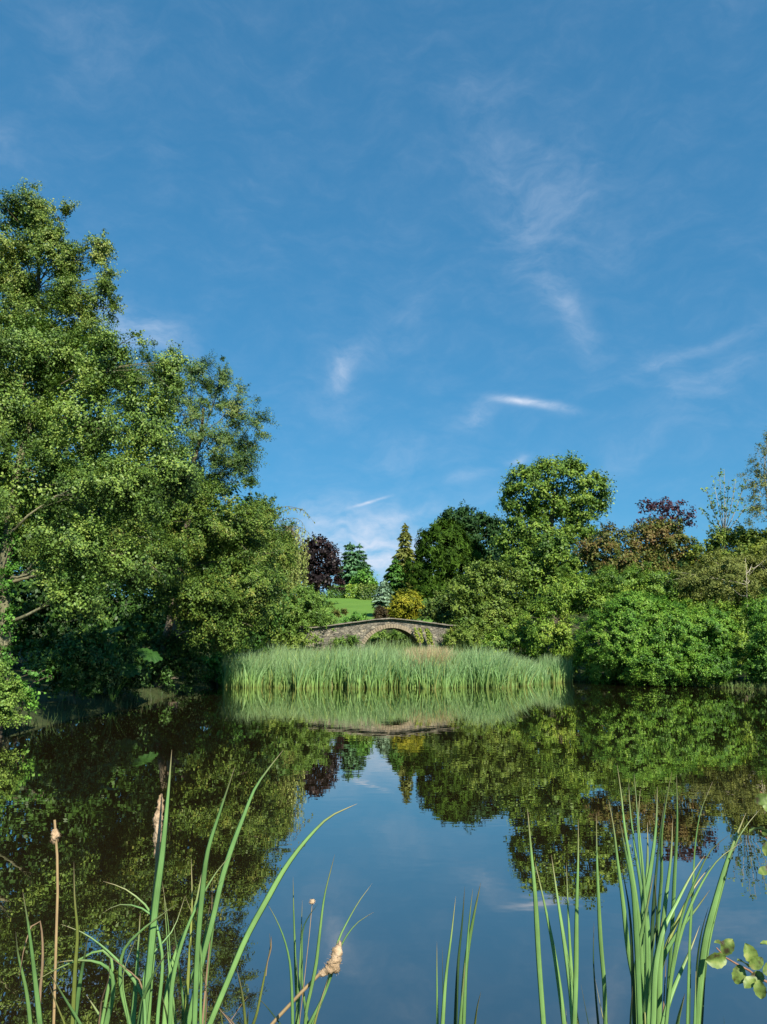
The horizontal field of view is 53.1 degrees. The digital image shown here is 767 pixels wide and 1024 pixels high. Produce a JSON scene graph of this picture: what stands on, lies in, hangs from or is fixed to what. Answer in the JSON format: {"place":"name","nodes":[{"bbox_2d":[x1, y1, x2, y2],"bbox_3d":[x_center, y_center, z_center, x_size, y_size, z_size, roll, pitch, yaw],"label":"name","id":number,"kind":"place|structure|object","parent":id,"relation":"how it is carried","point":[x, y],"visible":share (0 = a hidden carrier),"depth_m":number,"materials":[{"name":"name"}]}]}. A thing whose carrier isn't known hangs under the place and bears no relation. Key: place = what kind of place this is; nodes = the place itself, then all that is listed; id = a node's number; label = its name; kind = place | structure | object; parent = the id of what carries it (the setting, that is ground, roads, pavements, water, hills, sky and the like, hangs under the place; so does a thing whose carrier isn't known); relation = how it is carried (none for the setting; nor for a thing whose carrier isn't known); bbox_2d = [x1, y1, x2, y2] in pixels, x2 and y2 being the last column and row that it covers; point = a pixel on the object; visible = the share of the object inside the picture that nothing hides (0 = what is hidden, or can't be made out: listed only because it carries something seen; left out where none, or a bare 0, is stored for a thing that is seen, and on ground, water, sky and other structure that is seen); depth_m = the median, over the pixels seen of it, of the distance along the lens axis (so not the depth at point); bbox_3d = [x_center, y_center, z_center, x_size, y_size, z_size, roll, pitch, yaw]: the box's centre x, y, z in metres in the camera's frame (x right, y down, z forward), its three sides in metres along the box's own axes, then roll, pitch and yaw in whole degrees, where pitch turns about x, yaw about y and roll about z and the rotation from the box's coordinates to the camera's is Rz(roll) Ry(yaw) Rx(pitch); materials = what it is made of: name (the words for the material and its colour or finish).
{"place":"outdoors","nodes":[
{"label":"outdoors","id":0,"kind":"place"},
{"bbox_2d":[146,597,470,628],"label":"lawn","id":1,"kind":"structure","parent":0,"point":[357,605],"depth_m":71.80,"materials":[{"name":"green plant"}]},
{"bbox_2d":[326,584,346,597],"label":"clipped hedge","id":2,"kind":"object","parent":1,"relation":"on","point":[335,592],"visible":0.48,"depth_m":82.65,"materials":[{"name":"green plant"}]},
{"bbox_2d":[344,583,359,598],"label":"clipped hedge","id":3,"kind":"object","parent":1,"relation":"on","point":[353,593],"visible":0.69,"depth_m":82.20,"materials":[{"name":"green plant"}]},
{"bbox_2d":[350,543,372,591],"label":"fir tree","id":4,"kind":"object","parent":1,"relation":"on","point":[363,559],"visible":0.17,"depth_m":91.03,"materials":[{"name":"green plant"}]},
{"bbox_2d":[349,567,379,588],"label":"bay shrub","id":5,"kind":"object","parent":1,"relation":"on","point":[363,576],"visible":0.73,"depth_m":83.43,"materials":[{"name":"green plant"}]},
{"bbox_2d":[357,583,377,599],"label":"clipped hedge","id":6,"kind":"object","parent":1,"relation":"on","point":[366,592],"visible":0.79,"depth_m":80.73,"materials":[{"name":"green plant"}]},
{"bbox_2d":[371,579,393,608],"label":"blue spruce","id":7,"kind":"object","parent":1,"relation":"on","point":[383,591],"visible":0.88,"depth_m":62.35,"materials":[{"name":"green plant"}]},
{"bbox_2d":[386,523,415,587],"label":"larch tree","id":8,"kind":"object","parent":1,"relation":"on","point":[402,554],"visible":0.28,"depth_m":84.06,"materials":[{"name":"green plant"}]},
{"bbox_2d":[0,681,766,1023],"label":"pond water","id":9,"kind":"structure","parent":0,"point":[446,793],"depth_m":8.59,"materials":[{"name":"blue liquid"}]},
{"bbox_2d":[16,820,81,1023],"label":"cattail plant","id":10,"kind":"object","parent":9,"relation":"in","point":[55,835],"visible":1,"depth_m":1.54,"materials":[{"name":"green plant"}]},
{"bbox_2d":[30,873,141,1023],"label":"cattail plant","id":11,"kind":"object","parent":9,"relation":"in","point":[75,1003],"visible":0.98,"depth_m":1.55,"materials":[{"name":"green plant"}]},
{"bbox_2d":[103,752,184,1023],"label":"cattail plant","id":12,"kind":"object","parent":9,"relation":"in","point":[146,984],"visible":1,"depth_m":1.45,"materials":[{"name":"green plant"}]},
{"bbox_2d":[162,752,281,1023],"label":"cattail plant","id":13,"kind":"object","parent":9,"relation":"in","point":[189,1015],"visible":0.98,"depth_m":1.61,"materials":[{"name":"green plant"}]},
{"bbox_2d":[226,933,280,1023],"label":"cattail plant","id":14,"kind":"object","parent":9,"relation":"in","point":[259,1001],"visible":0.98,"depth_m":1.75,"materials":[{"name":"green plant"}]},
{"bbox_2d":[207,804,355,1023],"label":"cattail plant","id":15,"kind":"object","parent":9,"relation":"in","point":[244,941],"visible":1,"depth_m":1.55,"materials":[{"name":"green plant"}]},
{"bbox_2d":[268,855,371,1023],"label":"cattail plant","id":16,"kind":"object","parent":9,"relation":"in","point":[331,967],"visible":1,"depth_m":1.77,"materials":[{"name":"plant"}]},
{"bbox_2d":[209,637,553,688],"bbox_3d":[0.069,7.747,40.787,18.553,2.937,13.437,0,-9,0],"label":"reed bed","id":17,"kind":"object","parent":9,"relation":"in","point":[371,667],"visible":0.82,"depth_m":35.88,"materials":[{"name":"green plant"}]},
{"bbox_2d":[436,883,480,1023],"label":"cattail plant","id":18,"kind":"object","parent":9,"relation":"in","point":[462,1016],"visible":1,"depth_m":1.65,"materials":[{"name":"green plant"}]},
{"bbox_2d":[527,809,588,1023],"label":"cattail plant","id":19,"kind":"object","parent":9,"relation":"in","point":[572,973],"visible":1,"depth_m":1.70,"materials":[{"name":"green plant"}]},
{"bbox_2d":[593,817,607,1023],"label":"cattail plant","id":20,"kind":"object","parent":9,"relation":"in","point":[603,976],"visible":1,"depth_m":1.67,"materials":[{"name":"green plant"}]},
{"bbox_2d":[609,766,657,1023],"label":"cattail plant","id":21,"kind":"object","parent":9,"relation":"in","point":[640,968],"visible":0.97,"depth_m":1.55,"materials":[{"name":"green plant"}]},
{"bbox_2d":[642,773,677,1023],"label":"cattail plant","id":22,"kind":"object","parent":9,"relation":"in","point":[656,930],"visible":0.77,"depth_m":1.65,"materials":[{"name":"green plant"}]},
{"bbox_2d":[650,782,738,1023],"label":"cattail plant","id":23,"kind":"object","parent":9,"relation":"in","point":[676,937],"visible":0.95,"depth_m":1.53,"materials":[{"name":"green plant"}]},
{"bbox_2d":[689,812,757,1023],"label":"cattail plant","id":24,"kind":"object","parent":9,"relation":"in","point":[700,978],"visible":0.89,"depth_m":1.71,"materials":[{"name":"green plant"}]},
{"bbox_2d":[705,791,766,998],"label":"alder sapling","id":25,"kind":"object","parent":9,"relation":"in","point":[755,980],"visible":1,"depth_m":1.62,"materials":[{"name":"green plant"}]},
{"bbox_2d":[0,0,766,596],"label":"sky","id":26,"kind":"structure","parent":0,"point":[447,245],"materials":[{"name":"blue"}]},
{"bbox_2d":[3,597,766,733],"bbox_3d":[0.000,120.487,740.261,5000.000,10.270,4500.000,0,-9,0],"label":"ground","id":27,"kind":"structure","parent":0,"point":[52,701],"depth_m":27.10,"materials":[{"name":"green plant"}]},
{"bbox_2d":[0,644,31,736],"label":"hedge shrub","id":28,"kind":"object","parent":27,"relation":"on","point":[7,703],"visible":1,"depth_m":17.45,"materials":[{"name":"green plant"}]},
{"bbox_2d":[14,666,58,729],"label":"hedge shrub","id":29,"kind":"object","parent":27,"relation":"on","point":[31,705],"visible":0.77,"depth_m":18.00,"materials":[{"name":"green plant"}]},
{"bbox_2d":[0,177,142,481],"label":"alder tree","id":30,"kind":"object","parent":27,"relation":"on","point":[21,291],"visible":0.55,"depth_m":24.12,"materials":[{"name":"green plant"}]},
{"bbox_2d":[17,618,131,704],"bbox_3d":[-9.429,4.759,23.543,3.055,3.029,2.742,6,-11,-33],"label":"laurel shrub","id":31,"kind":"object","parent":27,"relation":"on","point":[88,651],"visible":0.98,"depth_m":23.11,"materials":[{"name":"green plant"}]},
{"bbox_2d":[0,308,207,725],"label":"lime tree","id":32,"kind":"object","parent":27,"relation":"on","point":[43,362],"visible":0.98,"depth_m":19.40,"materials":[{"name":"green plant"}]},
{"bbox_2d":[0,520,27,672],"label":"ivy plant","id":33,"kind":"object","parent":32,"relation":"attached to","point":[7,584],"visible":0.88,"depth_m":18.65,"materials":[{"name":"green plant"}]},
{"bbox_2d":[56,631,154,703],"bbox_3d":[-9.304,5.358,26.494,3.280,2.812,2.736,-8,-12,40],"label":"laurel shrub","id":34,"kind":"object","parent":27,"relation":"on","point":[136,681],"visible":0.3,"depth_m":26.12,"materials":[{"name":"green plant"}]},
{"bbox_2d":[2,678,208,734],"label":"bank grass","id":35,"kind":"structure","parent":27,"relation":"on","point":[118,703],"depth_m":23.06,"materials":[{"name":"plant"}]},
{"bbox_2d":[93,625,162,701],"bbox_3d":[-8.741,5.065,25.556,2.646,2.554,1.411,0,-9,0],"label":"gunnera plant","id":36,"kind":"object","parent":27,"relation":"on","point":[135,667],"visible":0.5,"depth_m":25.44,"materials":[{"name":"green plant"}]},
{"bbox_2d":[0,427,303,669],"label":"holm oak","id":37,"kind":"object","parent":27,"relation":"on","point":[138,616],"visible":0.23,"depth_m":37.16,"materials":[{"name":"green plant"}]},
{"bbox_2d":[124,627,214,695],"bbox_3d":[-8.928,6.018,30.855,4.109,2.945,3.150,4,-10,-25],"label":"laurel shrub","id":38,"kind":"object","parent":27,"relation":"on","point":[191,668],"visible":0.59,"depth_m":30.56,"materials":[{"name":"green plant"}]},
{"bbox_2d":[53,456,299,613],"bbox_3d":[-16.753,2.482,60.080,21.763,14.686,10.650,0,-9,0],"label":"woodland tree","id":39,"kind":"object","parent":27,"relation":"on","point":[153,526],"depth_m":58.45,"materials":[{"name":"green plant"}]},
{"bbox_2d":[87,473,300,688],"bbox_3d":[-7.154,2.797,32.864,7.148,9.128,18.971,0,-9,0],"label":"beech tree","id":40,"kind":"object","parent":27,"relation":"on","point":[248,551],"visible":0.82,"depth_m":29.89,"materials":[{"name":"green plant"}]},
{"bbox_2d":[109,335,279,678],"bbox_3d":[-8.768,-0.494,34.338,7.312,15.608,5.155,-4,-10,23],"label":"ash tree","id":41,"kind":"object","parent":27,"relation":"on","point":[238,462],"visible":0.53,"depth_m":34.73,"materials":[{"name":"green plant"}]},
{"bbox_2d":[187,627,248,685],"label":"elder shrub","id":42,"kind":"object","parent":27,"relation":"on","point":[212,664],"visible":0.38,"depth_m":36.25,"materials":[{"name":"green plant"}]},
{"bbox_2d":[266,506,316,641],"bbox_3d":[-5.943,4.537,48.936,3.381,10.022,2.606,0,-9,0],"label":"weeping birch","id":43,"kind":"object","parent":27,"relation":"on","point":[298,572],"visible":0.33,"depth_m":48.58,"materials":[{"name":"green plant"}]},
{"bbox_2d":[262,622,323,651],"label":"willow shrub","id":44,"kind":"object","parent":27,"relation":"on","point":[297,640],"visible":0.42,"depth_m":45.12,"materials":[{"name":"green plant"}]},
{"bbox_2d":[269,581,340,642],"bbox_3d":[-5.168,6.968,46.344,5.394,5.616,3.741,0,-9,0],"label":"willow shrub","id":45,"kind":"object","parent":27,"relation":"on","point":[310,610],"visible":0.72,"depth_m":45.83,"materials":[{"name":"green plant"}]},
{"bbox_2d":[288,531,345,594],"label":"copper beech","id":46,"kind":"object","parent":27,"relation":"on","point":[317,576],"visible":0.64,"depth_m":73.46,"materials":[{"name":"purple plant"}]},
{"bbox_2d":[330,607,348,620],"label":"bronze shrub","id":47,"kind":"object","parent":27,"relation":"on","point":[337,613],"visible":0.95,"depth_m":56.44,"materials":[{"name":"brown plant"}]},
{"bbox_2d":[328,633,362,648],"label":"dogwood shrub","id":48,"kind":"object","parent":27,"relation":"on","point":[343,641],"visible":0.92,"depth_m":45.51,"materials":[{"name":"green plant"}]},
{"bbox_2d":[331,541,366,585],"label":"pine tree","id":49,"kind":"object","parent":27,"relation":"on","point":[349,558],"visible":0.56,"depth_m":87.57,"materials":[{"name":"green plant"}]},
{"bbox_2d":[339,610,367,622],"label":"box shrub","id":50,"kind":"object","parent":27,"relation":"on","point":[354,616],"visible":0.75,"depth_m":54.21,"materials":[{"name":"green plant"}]},
{"bbox_2d":[299,618,459,652],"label":"stone bridge","id":51,"kind":"structure","parent":27,"relation":"on","point":[363,630],"depth_m":46.14,"materials":[{"name":"grey stone"}]},
{"bbox_2d":[414,627,433,644],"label":"ivy creeper","id":52,"kind":"object","parent":51,"relation":"attached to","point":[429,636],"visible":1,"depth_m":45.89,"materials":[{"name":"green plant"}]},
{"bbox_2d":[447,627,458,637],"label":"ivy creeper","id":53,"kind":"object","parent":51,"relation":"attached to","point":[449,631],"visible":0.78,"depth_m":45.96,"materials":[{"name":"green plant"}]},
{"bbox_2d":[373,605,389,631],"bbox_3d":[-0.106,7.866,55.950,1.403,2.185,1.370,0,-9,0],"label":"heather mound","id":54,"kind":"object","parent":27,"relation":"on","point":[382,610],"visible":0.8,"depth_m":55.73,"materials":[{"name":"brown plant"}]},
{"bbox_2d":[292,635,478,653],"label":"rough grass","id":55,"kind":"structure","parent":27,"relation":"on","point":[460,646],"depth_m":45.36,"materials":[{"name":"plant"}]},
{"bbox_2d":[367,629,412,649],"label":"goat willow","id":56,"kind":"object","parent":27,"relation":"on","point":[377,636],"visible":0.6,"depth_m":50.34,"materials":[{"name":"green plant"}]},
{"bbox_2d":[383,558,407,602],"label":"cypress tree","id":57,"kind":"object","parent":27,"relation":"on","point":[394,574],"visible":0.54,"depth_m":71.51,"materials":[{"name":"green plant"}]},
{"bbox_2d":[384,588,424,620],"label":"golden bush","id":58,"kind":"object","parent":27,"relation":"on","point":[409,607],"visible":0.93,"depth_m":56.00,"materials":[{"name":"yellow plant"}]},
{"bbox_2d":[418,590,460,623],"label":"holly shrub","id":59,"kind":"object","parent":27,"relation":"on","point":[435,614],"visible":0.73,"depth_m":52.18,"materials":[{"name":"green plant"}]},
{"bbox_2d":[402,515,491,603],"bbox_3d":[5.298,4.625,66.268,7.233,8.818,6.502,6,-11,-31],"label":"yew tree","id":60,"kind":"object","parent":27,"relation":"on","point":[444,559],"visible":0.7,"depth_m":64.88,"materials":[{"name":"green plant"}]},
{"bbox_2d":[440,622,484,652],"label":"bramble shrub","id":61,"kind":"object","parent":27,"relation":"on","point":[471,637],"visible":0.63,"depth_m":45.67,"materials":[{"name":"green plant"}]},
{"bbox_2d":[434,499,504,564],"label":"oak tree","id":62,"kind":"object","parent":27,"relation":"on","point":[476,521],"visible":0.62,"depth_m":80.01,"materials":[{"name":"green plant"}]},
{"bbox_2d":[440,555,531,641],"bbox_3d":[6.651,6.191,49.530,6.048,6.851,5.321,0,-9,0],"label":"hawthorn tree","id":63,"kind":"object","parent":27,"relation":"on","point":[485,617],"visible":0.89,"depth_m":49.10,"materials":[{"name":"green plant"}]},
{"bbox_2d":[477,610,584,673],"bbox_3d":[8.279,7.541,44.101,5.849,3.858,4.420,0,-9,0],"label":"viburnum shrub","id":64,"kind":"object","parent":27,"relation":"on","point":[505,638],"visible":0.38,"depth_m":43.84,"materials":[{"name":"green plant"}]},
{"bbox_2d":[465,540,620,613],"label":"woodland tree","id":65,"kind":"object","parent":27,"relation":"on","point":[587,568],"visible":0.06,"depth_m":68.15,"materials":[{"name":"green plant"}]},
{"bbox_2d":[506,529,583,648],"bbox_3d":[11.020,5.241,51.658,4.497,8.174,4.216,6,-11,-34],"label":"sycamore tree","id":66,"kind":"object","parent":27,"relation":"on","point":[554,551],"visible":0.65,"depth_m":51.46,"materials":[{"name":"green plant"}]},
{"bbox_2d":[490,450,617,622],"bbox_3d":[13.417,2.007,60.563,10.198,14.331,5.992,0,-9,0],"label":"sycamore tree","id":67,"kind":"object","parent":27,"relation":"on","point":[574,514],"visible":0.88,"depth_m":59.93,"materials":[{"name":"green plant"}]},
{"bbox_2d":[537,653,575,682],"bbox_3d":[9.193,8.166,40.248,2.232,1.635,2.544,6,-11,-32],"label":"reed patch","id":68,"kind":"object","parent":27,"relation":"on","point":[560,673],"visible":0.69,"depth_m":39.77,"materials":[{"name":"green plant"}]},
{"bbox_2d":[521,561,705,660],"bbox_3d":[12.760,5.724,42.483,10.496,6.044,4.244,0,-9,0],"label":"rhododendron","id":69,"kind":"object","parent":27,"relation":"on","point":[555,599],"visible":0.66,"depth_m":42.12,"materials":[{"name":"green plant"}]},
{"bbox_2d":[569,516,699,651],"bbox_3d":[15.257,4.399,46.533,7.497,8.796,5.325,-4,-10,25],"label":"amelanchier tree","id":70,"kind":"object","parent":27,"relation":"on","point":[650,532],"visible":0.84,"depth_m":46.67,"materials":[{"name":"brown plant"}]},
{"bbox_2d":[571,587,742,686],"bbox_3d":[13.328,6.164,37.980,8.309,4.918,4.976,-5,-11,28],"label":"rhododendron","id":71,"kind":"object","parent":27,"relation":"on","point":[676,647],"visible":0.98,"depth_m":36.71,"materials":[{"name":"green plant"}]},
{"bbox_2d":[630,496,696,576],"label":"purple maple","id":72,"kind":"object","parent":27,"relation":"on","point":[653,506],"visible":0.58,"depth_m":52.22,"materials":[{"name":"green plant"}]},
{"bbox_2d":[573,671,766,688],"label":"bank grass","id":73,"kind":"structure","parent":27,"relation":"on","point":[741,684],"depth_m":35.48,"materials":[{"name":"green plant"}]},
{"bbox_2d":[589,541,766,604],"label":"woodland tree","id":74,"kind":"object","parent":27,"relation":"on","point":[680,563],"visible":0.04,"depth_m":68.11,"materials":[{"name":"green plant"}]},
{"bbox_2d":[654,589,766,672],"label":"laurel shrub","id":75,"kind":"object","parent":27,"relation":"on","point":[734,611],"visible":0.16,"depth_m":40.14,"materials":[{"name":"green plant"}]},
{"bbox_2d":[663,542,766,663],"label":"thorn tree","id":76,"kind":"object","parent":27,"relation":"on","point":[736,570],"visible":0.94,"depth_m":41.11,"materials":[{"name":"green plant"}]},
{"bbox_2d":[698,468,747,603],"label":"young poplar","id":77,"kind":"object","parent":27,"relation":"on","point":[724,524],"visible":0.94,"depth_m":48.48,"materials":[{"name":"green plant"}]},
{"bbox_2d":[680,521,766,650],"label":"tree","id":78,"kind":"object","parent":27,"relation":"on","point":[740,538],"visible":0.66,"depth_m":45.79,"materials":[{"name":"green plant"}]},
{"bbox_2d":[737,595,766,685],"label":"rhododendron","id":79,"kind":"object","parent":27,"relation":"on","point":[755,613],"visible":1,"depth_m":34.91,"materials":[{"name":"green plant"}]},
{"bbox_2d":[737,430,766,527],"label":"silver birch","id":80,"kind":"object","parent":27,"relation":"on","point":[757,507],"visible":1,"depth_m":44.83,"materials":[{"name":"green plant"}]},
{"bbox_2d":[399,645,464,686],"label":"dry grass","id":81,"kind":"structure","parent":0,"point":[426,650],"depth_m":36.72,"materials":[{"name":"beige plant"}]}
]}

